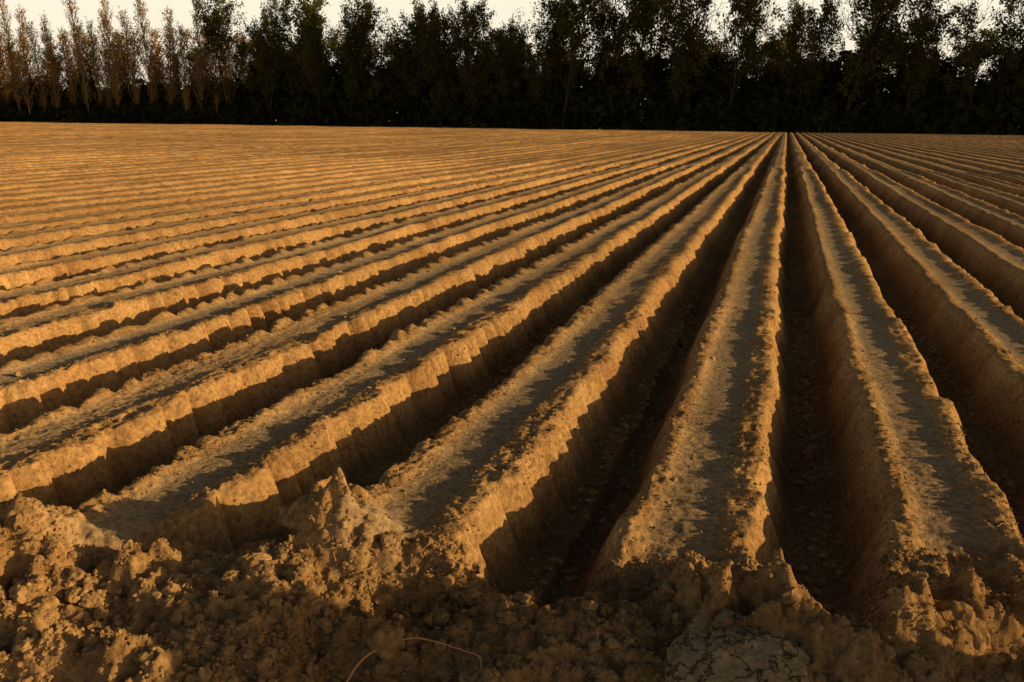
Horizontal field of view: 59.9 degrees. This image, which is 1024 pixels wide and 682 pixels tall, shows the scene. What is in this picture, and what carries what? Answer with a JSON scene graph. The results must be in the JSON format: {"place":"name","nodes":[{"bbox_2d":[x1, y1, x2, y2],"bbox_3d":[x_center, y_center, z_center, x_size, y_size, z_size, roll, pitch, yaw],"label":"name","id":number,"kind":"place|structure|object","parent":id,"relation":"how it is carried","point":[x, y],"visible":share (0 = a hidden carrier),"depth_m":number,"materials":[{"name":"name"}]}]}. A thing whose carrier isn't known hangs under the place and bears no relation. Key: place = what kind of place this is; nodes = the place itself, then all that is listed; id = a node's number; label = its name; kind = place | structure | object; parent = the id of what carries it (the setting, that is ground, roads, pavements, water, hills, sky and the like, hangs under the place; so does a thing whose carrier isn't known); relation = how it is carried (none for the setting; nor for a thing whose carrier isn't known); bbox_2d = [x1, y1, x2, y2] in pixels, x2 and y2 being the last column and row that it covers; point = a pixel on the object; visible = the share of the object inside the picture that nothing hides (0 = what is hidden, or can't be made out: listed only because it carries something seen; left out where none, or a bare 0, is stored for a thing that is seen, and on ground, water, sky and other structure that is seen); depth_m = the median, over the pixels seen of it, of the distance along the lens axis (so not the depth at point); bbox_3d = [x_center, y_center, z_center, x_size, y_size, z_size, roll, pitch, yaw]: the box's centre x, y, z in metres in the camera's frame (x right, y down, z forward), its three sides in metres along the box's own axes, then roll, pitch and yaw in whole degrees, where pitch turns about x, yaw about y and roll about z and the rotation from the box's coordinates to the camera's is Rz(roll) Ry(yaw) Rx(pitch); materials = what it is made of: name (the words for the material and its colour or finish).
{"place":"outdoors","nodes":[
{"label":"outdoors","id":0,"kind":"place"},
{"bbox_2d":[0,121,1023,681],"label":"ploughed field","id":1,"kind":"structure","parent":0,"point":[908,223],"depth_m":5.42,"materials":[{"name":"soil"}]},
{"bbox_2d":[16,595,66,619],"bbox_3d":[-1.487,0.877,2.779,0.216,0.156,0.164,5,14,16],"label":"earth clod","id":2,"kind":"object","parent":1,"relation":"on","point":[50,605],"visible":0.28,"depth_m":2.75,"materials":[{"name":"soil"}]},
{"bbox_2d":[278,493,311,534],"bbox_3d":[-0.686,0.616,3.051,0.259,0.196,0.180,5,14,16],"label":"earth clod","id":3,"kind":"object","parent":1,"relation":"on","point":[291,517],"visible":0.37,"depth_m":3.00,"materials":[{"name":"soil"}]},
{"bbox_2d":[346,637,481,681],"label":"dry straw stem","id":4,"kind":"object","parent":1,"relation":"on","point":[358,664],"visible":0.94,"depth_m":2.60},
{"bbox_2d":[0,232,1023,681],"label":"soil clods","id":5,"kind":"object","parent":1,"relation":"on","point":[386,640],"visible":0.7,"depth_m":2.84,"materials":[{"name":"brown soil"}]},
{"bbox_2d":[29,419,1008,655],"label":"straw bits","id":6,"kind":"object","parent":1,"relation":"on","point":[469,536],"visible":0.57,"depth_m":3.17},
{"bbox_2d":[664,607,811,681],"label":"dry earth clod","id":7,"kind":"object","parent":1,"relation":"on","point":[697,651],"visible":0.89,"depth_m":2.44,"materials":[{"name":"soil"}]},
{"bbox_2d":[934,599,990,652],"bbox_3d":[1.337,0.867,2.690,0.194,0.163,0.205,5,14,16],"label":"earth clod","id":8,"kind":"object","parent":1,"relation":"on","point":[967,619],"visible":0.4,"depth_m":2.64,"materials":[{"name":"soil"}]},
{"bbox_2d":[0,0,1023,103],"label":"sky","id":9,"kind":"structure","parent":0,"point":[54,9],"materials":[{"name":"white"}]},
{"label":"ground","id":10,"kind":"structure","parent":0,"visible":0},
{"bbox_2d":[0,0,330,123],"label":"poplar tree row","id":11,"kind":"object","parent":10,"relation":"on","point":[123,60],"visible":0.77,"depth_m":204.17,"materials":[{"name":"brown plant"}]},
{"bbox_2d":[0,49,1023,134],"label":"undergrowth hedge","id":12,"kind":"object","parent":10,"relation":"on","point":[992,111],"visible":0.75,"depth_m":173.16,"materials":[{"name":"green plant"}]},
{"bbox_2d":[12,119,1023,134],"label":"field edge grass","id":13,"kind":"structure","parent":10,"relation":"on","point":[733,130],"depth_m":166.69,"materials":[{"name":"green plant"}]},
{"bbox_2d":[192,0,1023,133],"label":"woodland tree row","id":14,"kind":"object","parent":10,"relation":"on","point":[356,53],"visible":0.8,"depth_m":171.37,"materials":[{"name":"green plant"}]}
]}

